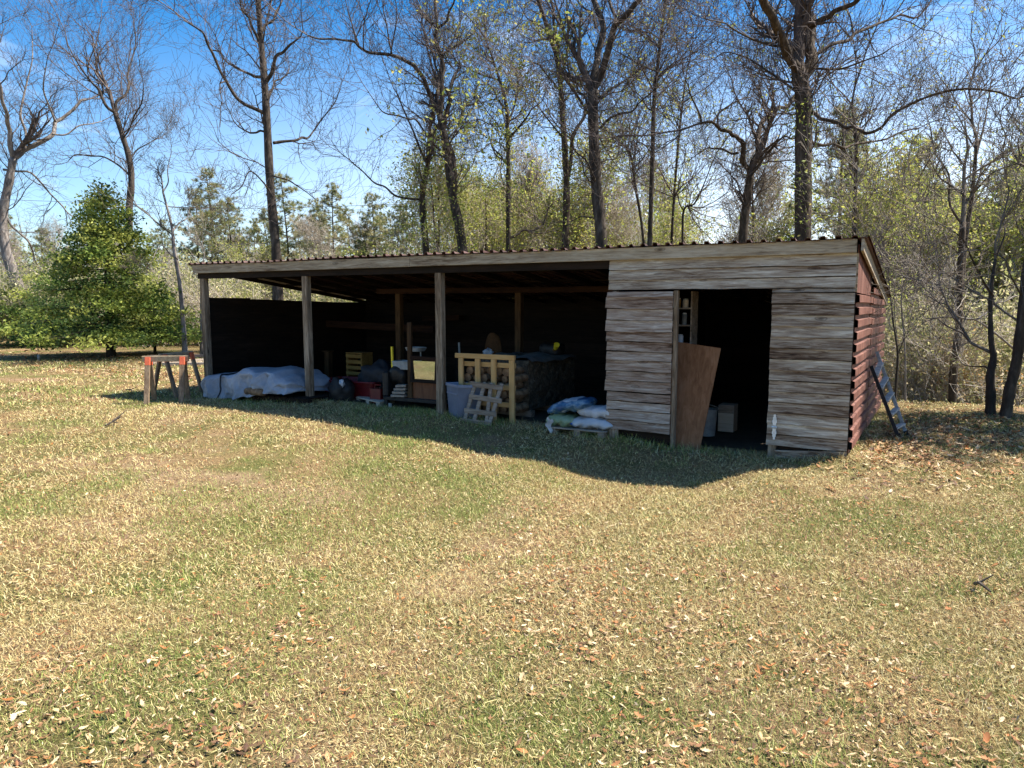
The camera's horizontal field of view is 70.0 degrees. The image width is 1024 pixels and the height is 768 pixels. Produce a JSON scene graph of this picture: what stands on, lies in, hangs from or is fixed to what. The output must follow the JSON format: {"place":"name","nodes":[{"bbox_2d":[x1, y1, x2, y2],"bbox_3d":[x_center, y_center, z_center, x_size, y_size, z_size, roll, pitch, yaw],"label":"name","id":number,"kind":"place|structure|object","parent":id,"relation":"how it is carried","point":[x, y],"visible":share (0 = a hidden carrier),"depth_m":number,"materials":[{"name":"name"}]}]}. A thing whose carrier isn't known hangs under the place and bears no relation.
{"place":"outdoors","nodes":[
{"label":"outdoors","id":0,"kind":"place"},
{"bbox_2d":[0,337,1023,767],"bbox_3d":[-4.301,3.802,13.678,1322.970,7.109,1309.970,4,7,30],"label":"ground","id":1,"kind":"structure","parent":0,"point":[278,457],"depth_m":4.83,"materials":[{"name":"plant"}]},
{"bbox_2d":[0,247,60,344],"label":"shrub","id":2,"kind":"object","parent":1,"relation":"on","point":[7,273],"visible":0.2,"depth_m":31.14,"materials":[{"name":"green plant"}]},
{"bbox_2d":[0,269,123,344],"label":"evergreen tree","id":3,"kind":"object","parent":1,"relation":"on","point":[11,332],"visible":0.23,"depth_m":29.82,"materials":[{"name":"green plant"}]},
{"bbox_2d":[0,0,178,304],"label":"oak tree","id":4,"kind":"object","parent":1,"relation":"on","point":[5,244],"visible":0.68,"depth_m":33.08,"materials":[{"name":"grey plant"}]},
{"bbox_2d":[0,176,202,356],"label":"evergreen tree","id":5,"kind":"object","parent":1,"relation":"on","point":[98,236],"visible":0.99,"depth_m":23.57,"materials":[{"name":"green plant"}]},
{"bbox_2d":[0,0,223,345],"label":"bare tree","id":6,"kind":"object","parent":1,"relation":"on","point":[102,81],"visible":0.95,"depth_m":31.40,"materials":[{"name":"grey plant"}]},
{"bbox_2d":[114,296,199,352],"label":"evergreen tree","id":7,"kind":"object","parent":1,"relation":"on","point":[164,325],"visible":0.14,"depth_m":25.79,"materials":[{"name":"green plant"}]},
{"bbox_2d":[85,103,242,351],"bbox_3d":[-11.387,-5.239,24.607,3.376,8.937,5.920,1,6,8],"label":"pale sapling","id":8,"kind":"object","parent":1,"relation":"on","point":[182,306],"visible":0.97,"depth_m":24.45,"materials":[{"name":"grey plant"}]},
{"bbox_2d":[142,356,190,404],"bbox_3d":[-6.132,-0.075,12.982,0.766,0.851,0.578,-1,6,-12],"label":"sawhorse","id":9,"kind":"object","parent":1,"relation":"on","point":[149,382],"visible":0.88,"depth_m":12.90,"materials":[{"name":"brown wood"}]},
{"bbox_2d":[150,351,202,397],"bbox_3d":[-6.408,-0.182,13.993,0.578,0.847,0.928,2,6,14],"label":"sawhorse","id":10,"kind":"object","parent":1,"relation":"on","point":[170,373],"visible":0.66,"depth_m":13.70,"materials":[{"name":"brown wood"}]},
{"bbox_2d":[139,245,231,345],"bbox_3d":[-15.305,-4.048,32.934,4.512,4.980,4.458,0,6,0],"label":"shrub","id":11,"kind":"object","parent":1,"relation":"on","point":[182,253],"visible":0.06,"depth_m":32.85,"materials":[{"name":"green plant"}]},
{"bbox_2d":[167,187,225,286],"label":"pine tree","id":12,"kind":"object","parent":1,"relation":"on","point":[184,229],"visible":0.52,"depth_m":39.63,"materials":[{"name":"green plant"}]},
{"bbox_2d":[157,245,244,345],"bbox_3d":[-14.491,-4.207,33.766,4.668,5.215,4.724,2,6,18],"label":"shrub","id":13,"kind":"object","parent":1,"relation":"on","point":[184,285],"visible":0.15,"depth_m":33.05,"materials":[{"name":"green plant"}]},
{"bbox_2d":[151,248,263,324],"bbox_3d":[-13.102,-3.564,31.485,5.006,4.636,5.342,-2,6,-19],"label":"shrub","id":14,"kind":"object","parent":1,"relation":"on","point":[210,292],"visible":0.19,"depth_m":30.72,"materials":[{"name":"green plant"}]},
{"bbox_2d":[170,165,253,285],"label":"pine tree","id":15,"kind":"object","parent":1,"relation":"on","point":[243,220],"visible":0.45,"depth_m":40.47,"materials":[{"name":"green plant"}]},
{"bbox_2d":[171,201,262,353],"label":"thin sapling","id":16,"kind":"object","parent":1,"relation":"on","point":[201,246],"visible":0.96,"depth_m":25.96,"materials":[{"name":"grey plant"}]},
{"bbox_2d":[195,195,255,292],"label":"pine tree","id":17,"kind":"object","parent":1,"relation":"on","point":[232,231],"visible":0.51,"depth_m":39.45,"materials":[{"name":"green plant"}]},
{"bbox_2d":[36,0,419,299],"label":"bare tree","id":18,"kind":"object","parent":1,"relation":"on","point":[277,292],"visible":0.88,"depth_m":24.40,"materials":[{"name":"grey plant"}]},
{"bbox_2d":[198,254,271,303],"bbox_3d":[-13.126,-4.133,34.914,4.401,4.918,4.455,2,6,14],"label":"shrub","id":19,"kind":"object","parent":1,"relation":"on","point":[244,293],"visible":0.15,"depth_m":34.51,"materials":[{"name":"green plant"}]},
{"bbox_2d":[206,228,263,293],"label":"leafing tree","id":20,"kind":"object","parent":1,"relation":"on","point":[233,251],"visible":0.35,"depth_m":37.57,"materials":[{"name":"green plant"}]},
{"bbox_2d":[201,366,329,399],"bbox_3d":[-4.630,-0.028,13.673,2.490,0.608,1.349,4,7,30],"label":"covered pile","id":21,"kind":"object","parent":1,"relation":"on","point":[284,380],"visible":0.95,"depth_m":13.18,"materials":[{"name":"plastic"}]},
{"bbox_2d":[251,171,314,299],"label":"pine tree","id":22,"kind":"object","parent":1,"relation":"on","point":[291,203],"visible":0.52,"depth_m":39.58,"materials":[{"name":"green plant"}]},
{"bbox_2d":[251,391,328,404],"bbox_3d":[-3.875,0.231,13.287,1.430,0.112,0.960,4,7,30],"label":"wooden skid","id":23,"kind":"object","parent":1,"relation":"on","point":[300,397],"visible":0.52,"depth_m":12.94,"materials":[{"name":"brown wood"}]},
{"bbox_2d":[284,209,348,301],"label":"woodland tree","id":24,"kind":"object","parent":1,"relation":"on","point":[307,230],"visible":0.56,"depth_m":37.78,"materials":[{"name":"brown plant"}]},
{"bbox_2d":[300,183,366,257],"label":"pine tree","id":25,"kind":"object","parent":1,"relation":"on","point":[333,226],"visible":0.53,"depth_m":39.47,"materials":[{"name":"green plant"}]},
{"bbox_2d":[328,377,354,401],"bbox_3d":[-3.047,0.145,13.087,0.474,0.562,0.510,4,7,30],"label":"rubbish bag","id":26,"kind":"object","parent":1,"relation":"on","point":[341,389],"visible":0.79,"depth_m":12.92,"materials":[{"name":"black plastic"}]},
{"bbox_2d":[348,214,383,255],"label":"pine tree","id":27,"kind":"object","parent":1,"relation":"on","point":[364,236],"visible":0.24,"depth_m":44.93,"materials":[{"name":"green plant"}]},
{"bbox_2d":[344,192,397,255],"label":"pine tree","id":28,"kind":"object","parent":1,"relation":"on","point":[378,224],"visible":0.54,"depth_m":45.06,"materials":[{"name":"green plant"}]},
{"bbox_2d":[223,0,544,254],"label":"bare tree","id":29,"kind":"object","parent":1,"relation":"on","point":[427,161],"visible":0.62,"depth_m":25.66,"materials":[{"name":"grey plant"}]},
{"bbox_2d":[209,0,571,252],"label":"twin trunk tree","id":30,"kind":"object","parent":1,"relation":"on","point":[457,216],"visible":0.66,"depth_m":25.34,"materials":[{"name":"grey plant"}]},
{"bbox_2d":[379,172,467,253],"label":"leafing tree","id":31,"kind":"object","parent":1,"relation":"on","point":[413,211],"visible":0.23,"depth_m":30.88,"materials":[{"name":"green plant"}]},
{"bbox_2d":[372,145,490,255],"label":"leafing tree","id":32,"kind":"object","parent":1,"relation":"on","point":[439,180],"visible":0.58,"depth_m":26.69,"materials":[{"name":"green plant"}]},
{"bbox_2d":[371,110,498,254],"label":"leafing tree","id":33,"kind":"object","parent":1,"relation":"on","point":[429,216],"visible":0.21,"depth_m":30.76,"materials":[{"name":"green plant"}]},
{"bbox_2d":[446,382,484,417],"bbox_3d":[-0.707,0.254,11.354,0.593,0.542,0.398,-1,6,-15],"label":"plastic bin","id":34,"kind":"object","parent":1,"relation":"on","point":[458,396],"visible":0.59,"depth_m":11.22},
{"bbox_2d":[461,381,503,425],"bbox_3d":[-0.433,0.298,11.013,0.643,0.638,0.262,4,7,30],"label":"weathered pallet","id":35,"kind":"object","parent":1,"relation":"on","point":[480,398],"visible":0.92,"depth_m":10.99,"materials":[{"name":"grey wood"}]},
{"bbox_2d":[455,353,515,422],"bbox_3d":[-0.413,0.059,11.262,1.080,1.043,0.073,4,7,30],"label":"wooden pallet","id":36,"kind":"object","parent":1,"relation":"on","point":[478,364],"visible":0.66,"depth_m":11.13,"materials":[{"name":"wood"}]},
{"bbox_2d":[365,0,612,251],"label":"budding tree","id":37,"kind":"object","parent":1,"relation":"on","point":[509,184],"visible":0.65,"depth_m":26.32,"materials":[{"name":"grey plant"}]},
{"bbox_2d":[439,150,556,252],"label":"leafing tree","id":38,"kind":"object","parent":1,"relation":"on","point":[486,203],"visible":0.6,"depth_m":29.08,"materials":[{"name":"green plant"}]},
{"bbox_2d":[453,173,542,251],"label":"leafing tree","id":39,"kind":"object","parent":1,"relation":"on","point":[524,204],"visible":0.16,"depth_m":32.70,"materials":[{"name":"green plant"}]},
{"bbox_2d":[476,186,538,251],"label":"leafing tree","id":40,"kind":"object","parent":1,"relation":"on","point":[518,241],"visible":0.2,"depth_m":30.63,"materials":[{"name":"green plant"}]},
{"bbox_2d":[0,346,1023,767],"bbox_3d":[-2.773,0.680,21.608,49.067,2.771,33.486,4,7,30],"label":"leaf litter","id":41,"kind":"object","parent":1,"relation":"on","point":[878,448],"visible":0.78,"depth_m":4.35,"materials":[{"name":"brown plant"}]},
{"bbox_2d":[478,126,561,250],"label":"woodland tree","id":42,"kind":"object","parent":1,"relation":"on","point":[527,159],"visible":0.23,"depth_m":33.32,"materials":[{"name":"green plant"}]},
{"bbox_2d":[186,234,891,458],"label":"open shed","id":43,"kind":"structure","parent":1,"relation":"on","point":[796,359],"depth_m":11.41,"materials":[{"name":"wood"}]},
{"bbox_2d":[604,291,673,434],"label":"plank wall","id":44,"kind":"structure","parent":43,"relation":"in","point":[652,312],"depth_m":9.69,"materials":[{"name":"wood"}]},
{"bbox_2d":[420,0,675,248],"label":"bare tree","id":45,"kind":"object","parent":1,"relation":"on","point":[566,203],"visible":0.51,"depth_m":23.92,"materials":[{"name":"brown plant"}]},
{"bbox_2d":[514,154,594,247],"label":"leafing tree","id":46,"kind":"object","parent":1,"relation":"on","point":[550,202],"visible":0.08,"depth_m":30.78,"materials":[{"name":"green plant"}]},
{"bbox_2d":[530,195,595,248],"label":"leafing tree","id":47,"kind":"object","parent":1,"relation":"on","point":[583,231],"visible":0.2,"depth_m":29.30,"materials":[{"name":"green plant"}]},
{"bbox_2d":[518,178,614,250],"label":"leafing tree","id":48,"kind":"object","parent":1,"relation":"on","point":[571,219],"visible":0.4,"depth_m":28.76,"materials":[{"name":"green plant"}]},
{"bbox_2d":[549,425,608,437],"bbox_3d":[1.076,0.654,10.456,0.855,0.118,0.720,4,7,30],"label":"sack pallet","id":49,"kind":"object","parent":1,"relation":"on","point":[556,428],"visible":0.33,"depth_m":10.16,"materials":[{"name":"grey wood"}]},
{"bbox_2d":[545,411,580,432],"bbox_3d":[0.763,0.534,10.508,0.440,0.283,0.544,3,7,24],"label":"sack","id":50,"kind":"object","parent":49,"relation":"on","point":[566,419],"visible":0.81,"depth_m":10.31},
{"bbox_2d":[547,396,597,413],"bbox_3d":[0.861,0.308,10.406,0.660,0.261,0.506,4,7,30],"label":"sack","id":51,"kind":"object","parent":50,"relation":"on","point":[574,404],"visible":0.96,"depth_m":10.23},
{"bbox_2d":[570,416,612,429],"bbox_3d":[1.175,0.534,10.280,0.680,0.211,0.499,4,7,30],"label":"sack","id":52,"kind":"object","parent":49,"relation":"on","point":[599,423],"visible":0.78,"depth_m":10.09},
{"bbox_2d":[503,108,658,250],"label":"leafing tree","id":53,"kind":"object","parent":1,"relation":"on","point":[605,183],"visible":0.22,"depth_m":29.59,"materials":[{"name":"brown plant"}]},
{"bbox_2d":[427,0,779,249],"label":"forked tree","id":54,"kind":"object","parent":1,"relation":"on","point":[597,74],"visible":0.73,"depth_m":21.88,"materials":[{"name":"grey plant"}]},
{"bbox_2d":[570,157,654,246],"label":"woodland tree","id":55,"kind":"object","parent":1,"relation":"on","point":[614,214],"visible":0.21,"depth_m":30.27,"materials":[{"name":"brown plant"}]},
{"bbox_2d":[524,10,720,242],"bbox_3d":[4.016,-6.224,25.387,5.804,12.685,7.657,5,8,40],"label":"slim tree","id":56,"kind":"object","parent":1,"relation":"on","point":[633,173],"visible":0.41,"depth_m":24.57,"materials":[{"name":"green plant"}]},
{"bbox_2d":[593,163,661,243],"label":"woodland tree","id":57,"kind":"object","parent":1,"relation":"on","point":[629,199],"visible":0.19,"depth_m":32.38,"materials":[{"name":"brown plant"}]},
{"bbox_2d":[545,0,776,245],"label":"slim tree","id":58,"kind":"object","parent":1,"relation":"on","point":[650,213],"visible":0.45,"depth_m":22.92,"materials":[{"name":"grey plant"}]},
{"bbox_2d":[546,0,776,244],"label":"slim tree","id":59,"kind":"object","parent":1,"relation":"on","point":[675,178],"visible":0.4,"depth_m":25.89,"materials":[{"name":"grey plant"}]},
{"bbox_2d":[625,193,712,244],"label":"leafing tree","id":60,"kind":"object","parent":1,"relation":"on","point":[655,237],"visible":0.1,"depth_m":30.67,"materials":[{"name":"green plant"}]},
{"bbox_2d":[621,131,717,241],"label":"woodland tree","id":61,"kind":"object","parent":1,"relation":"on","point":[645,199],"visible":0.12,"depth_m":35.46,"materials":[{"name":"green plant"}]},
{"bbox_2d":[636,148,735,243],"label":"leafing tree","id":62,"kind":"object","parent":1,"relation":"on","point":[665,201],"visible":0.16,"depth_m":34.14,"materials":[{"name":"green plant"}]},
{"bbox_2d":[652,178,730,244],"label":"leafing tree","id":63,"kind":"object","parent":1,"relation":"on","point":[663,225],"visible":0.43,"depth_m":26.48,"materials":[{"name":"green plant"}]},
{"bbox_2d":[670,342,720,449],"bbox_3d":[2.322,0.176,9.718,0.779,1.462,0.348,4,7,30],"label":"plywood sheet","id":64,"kind":"object","parent":1,"relation":"on","point":[697,369],"visible":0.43,"depth_m":9.67,"materials":[{"name":"wood"}]},
{"bbox_2d":[568,1,858,242],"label":"slim tree","id":65,"kind":"object","parent":1,"relation":"on","point":[689,206],"visible":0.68,"depth_m":23.65,"materials":[{"name":"grey plant"}]},
{"bbox_2d":[489,0,983,242],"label":"crooked tree","id":66,"kind":"object","parent":1,"relation":"on","point":[753,165],"visible":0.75,"depth_m":20.68,"materials":[{"name":"brown plant"}]},
{"bbox_2d":[695,118,818,242],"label":"woodland tree","id":67,"kind":"object","parent":1,"relation":"on","point":[762,197],"visible":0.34,"depth_m":29.05,"materials":[{"name":"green plant"}]},
{"bbox_2d":[711,166,833,240],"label":"leafing tree","id":68,"kind":"object","parent":1,"relation":"on","point":[787,218],"visible":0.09,"depth_m":31.13,"materials":[{"name":"green plant"}]},
{"bbox_2d":[729,203,822,242],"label":"leafing tree","id":69,"kind":"object","parent":1,"relation":"on","point":[773,239],"visible":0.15,"depth_m":27.45,"materials":[{"name":"green plant"}]},
{"bbox_2d":[565,0,1023,240],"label":"massive tree","id":70,"kind":"object","parent":1,"relation":"on","point":[804,24],"visible":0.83,"depth_m":17.27,"materials":[{"name":"brown plant"}]},
{"bbox_2d":[782,96,917,275],"bbox_3d":[12.595,-4.720,27.681,4.775,12.051,5.319,-5,8,-38],"label":"pine tree","id":71,"kind":"object","parent":1,"relation":"on","point":[819,185],"visible":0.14,"depth_m":27.47,"materials":[{"name":"green plant"}]},
{"bbox_2d":[717,0,1020,237],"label":"slim tree","id":72,"kind":"object","parent":1,"relation":"on","point":[857,158],"visible":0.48,"depth_m":21.84,"materials":[{"name":"black plant"}]},
{"bbox_2d":[812,143,937,337],"bbox_3d":[10.963,-3.195,22.530,4.356,8.644,3.500,1,6,6],"label":"leafing tree","id":73,"kind":"object","parent":1,"relation":"on","point":[842,212],"visible":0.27,"depth_m":22.03,"materials":[{"name":"green plant"}]},
{"bbox_2d":[785,192,980,400],"bbox_3d":[8.291,-1.930,16.531,4.103,4.755,2.882,8,10,52],"label":"young tree","id":74,"kind":"object","parent":1,"relation":"on","point":[894,326],"visible":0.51,"depth_m":15.79,"materials":[{"name":"black plant"}]},
{"bbox_2d":[870,351,909,437],"bbox_3d":[5.114,0.140,10.063,0.422,1.135,0.879,-1,6,-11],"label":"ladder","id":75,"kind":"object","parent":1,"relation":"on","point":[879,367],"visible":0.87,"depth_m":9.97,"materials":[{"name":"grey metal"}]},
{"bbox_2d":[762,0,1023,402],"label":"tree","id":76,"kind":"object","parent":1,"relation":"on","point":[979,139],"visible":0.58,"depth_m":19.77,"materials":[{"name":"brown plant"}]},
{"bbox_2d":[766,76,1023,417],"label":"leaning tree","id":77,"kind":"object","parent":1,"relation":"on","point":[1009,393],"visible":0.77,"depth_m":11.48,"materials":[{"name":"brown plant"}]},
{"bbox_2d":[814,115,979,299],"bbox_3d":[12.029,-3.768,24.000,5.581,10.130,5.444,-1,6,-13],"label":"leafing tree","id":78,"kind":"object","parent":1,"relation":"on","point":[912,172],"visible":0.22,"depth_m":23.15,"materials":[{"name":"green plant"}]},
{"bbox_2d":[821,164,973,320],"bbox_3d":[12.864,-3.334,26.133,4.673,9.343,5.353,-3,7,-25],"label":"leafing tree","id":79,"kind":"object","parent":1,"relation":"on","point":[899,222],"visible":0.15,"depth_m":25.06,"materials":[{"name":"green plant"}]},
{"bbox_2d":[798,26,1023,414],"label":"black tree","id":80,"kind":"object","parent":1,"relation":"on","point":[990,399],"visible":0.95,"depth_m":11.78,"materials":[{"name":"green plant"}]},
{"bbox_2d":[869,131,985,396],"bbox_3d":[14.937,-3.901,26.739,4.676,10.595,4.198,1,6,5],"label":"pine tree","id":81,"kind":"object","parent":1,"relation":"on","point":[917,167],"visible":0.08,"depth_m":26.04,"materials":[{"name":"green plant"}]},
{"bbox_2d":[881,326,1002,401],"bbox_3d":[11.145,-0.410,19.511,2.067,2.558,4.250,-3,7,-24],"label":"shrub","id":82,"kind":"object","parent":1,"relation":"on","point":[939,383],"visible":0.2,"depth_m":18.99,"materials":[{"name":"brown plant"}]},
{"bbox_2d":[864,52,1023,403],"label":"brown tree","id":83,"kind":"object","parent":1,"relation":"on","point":[952,396],"visible":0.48,"depth_m":18.08,"materials":[{"name":"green plant"}]},
{"bbox_2d":[901,204,987,400],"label":"dead branch tree","id":84,"kind":"object","parent":1,"relation":"on","point":[924,301],"visible":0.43,"depth_m":16.38,"materials":[{"name":"grey plant"}]},
{"bbox_2d":[881,258,1015,403],"bbox_3d":[10.887,-1.199,18.967,3.725,4.112,3.680,4,7,29],"label":"shrub","id":85,"kind":"object","parent":1,"relation":"on","point":[927,343],"visible":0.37,"depth_m":18.75,"materials":[{"name":"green plant"}]},
{"bbox_2d":[880,289,1016,402],"bbox_3d":[10.293,-0.995,18.489,4.795,4.162,4.494,-3,7,-29],"label":"shrub","id":86,"kind":"object","parent":1,"relation":"on","point":[913,383],"visible":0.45,"depth_m":18.46,"materials":[{"name":"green plant"}]},
{"bbox_2d":[889,179,1012,327],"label":"leafing tree","id":87,"kind":"object","parent":1,"relation":"on","point":[959,203],"visible":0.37,"depth_m":24.15,"materials":[{"name":"green plant"}]},
{"bbox_2d":[883,269,1023,403],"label":"shrub","id":88,"kind":"object","parent":1,"relation":"on","point":[973,361],"visible":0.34,"depth_m":18.70,"materials":[{"name":"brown plant"}]},
{"bbox_2d":[884,312,1023,402],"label":"shrub","id":89,"kind":"object","parent":1,"relation":"on","point":[974,330],"visible":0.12,"depth_m":18.99,"materials":[{"name":"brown plant"}]},
{"bbox_2d":[911,194,1020,329],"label":"leafing tree","id":90,"kind":"object","parent":1,"relation":"on","point":[969,261],"visible":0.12,"depth_m":25.76,"materials":[{"name":"green plant"}]},
{"bbox_2d":[922,238,1023,359],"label":"dead branch tree","id":91,"kind":"object","parent":1,"relation":"on","point":[995,333],"visible":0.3,"depth_m":16.14,"materials":[{"name":"grey plant"}]},
{"bbox_2d":[924,248,1023,406],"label":"shrub","id":92,"kind":"object","parent":1,"relation":"on","point":[1006,366],"visible":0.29,"depth_m":19.85,"materials":[{"name":"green plant"}]},
{"bbox_2d":[954,188,1023,322],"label":"leafing tree","id":93,"kind":"object","parent":1,"relation":"on","point":[1014,243],"visible":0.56,"depth_m":24.89,"materials":[{"name":"green plant"}]},
{"bbox_2d":[954,105,1023,291],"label":"leafing tree","id":94,"kind":"object","parent":1,"relation":"on","point":[1020,172],"visible":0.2,"depth_m":26.46,"materials":[{"name":"green plant"}]},
{"bbox_2d":[0,0,1023,282],"label":"sky","id":95,"kind":"structure","parent":0,"point":[74,185],"materials":[{"name":"blue"}]},
{"bbox_2d":[353,379,852,449],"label":"dirt floor","id":96,"kind":"structure","parent":0,"point":[751,430],"depth_m":11.45,"materials":[{"name":"soil"}]},
{"bbox_2d":[325,376,379,398],"bbox_3d":[-2.880,0.085,13.620,1.326,0.358,0.726,3,7,27],"label":"red tub","id":97,"kind":"object","parent":96,"relation":"on","point":[362,388],"visible":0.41,"depth_m":13.19,"materials":[{"name":"plastic"}]},
{"bbox_2d":[357,359,390,387],"bbox_3d":[-2.429,-0.147,13.393,0.709,0.636,0.604,4,7,30],"label":"black sheeting","id":98,"kind":"object","parent":97,"relation":"on","point":[373,372],"visible":0.51,"depth_m":13.21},
{"bbox_2d":[346,351,372,376],"bbox_3d":[-3.085,-0.258,14.789,0.420,0.770,0.335,4,7,30],"label":"slatted crate","id":99,"kind":"object","parent":96,"relation":"on","point":[355,361],"visible":0.49,"depth_m":14.67,"materials":[{"name":"yellow wood"}]},
{"bbox_2d":[382,371,447,406],"bbox_3d":[-1.497,0.109,12.474,1.240,0.640,0.782,4,7,30],"label":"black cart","id":100,"kind":"object","parent":96,"relation":"on","point":[424,392],"visible":0.39,"depth_m":12.20,"materials":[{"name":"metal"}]},
{"bbox_2d":[407,322,435,397],"bbox_3d":[-1.458,-0.391,12.022,0.698,1.291,0.110,4,7,30],"label":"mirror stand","id":101,"kind":"object","parent":100,"relation":"on","point":[425,369],"visible":0.56,"depth_m":12.07,"materials":[{"name":"brown wood"}]},
{"bbox_2d":[481,352,574,416],"bbox_3d":[0.274,-0.023,12.396,1.016,0.928,1.650,4,7,30],"label":"dark stack","id":102,"kind":"object","parent":96,"relation":"on","point":[547,385],"visible":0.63,"depth_m":11.96,"materials":[{"name":"grey wood"}]},
{"bbox_2d":[496,352,575,361],"bbox_3d":[0.270,-0.462,12.324,1.020,0.117,1.600,4,7,30],"label":"grey sheet","id":103,"kind":"object","parent":102,"relation":"on","point":[538,356],"visible":0.7,"depth_m":12.17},
{"bbox_2d":[672,291,698,344],"bbox_3d":[2.122,-0.276,10.235,0.850,2.020,0.280,4,7,30],"label":"shelf unit","id":104,"kind":"object","parent":96,"relation":"on","point":[693,324],"visible":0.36,"depth_m":9.92,"materials":[{"name":"brown wood"}]},
{"bbox_2d":[718,403,737,431],"bbox_3d":[3.140,0.484,10.630,0.220,0.390,0.255,4,7,30],"label":"cardboard box","id":105,"kind":"object","parent":96,"relation":"on","point":[727,417],"visible":0.96,"depth_m":10.53,"materials":[{"name":"grey cardboard"}]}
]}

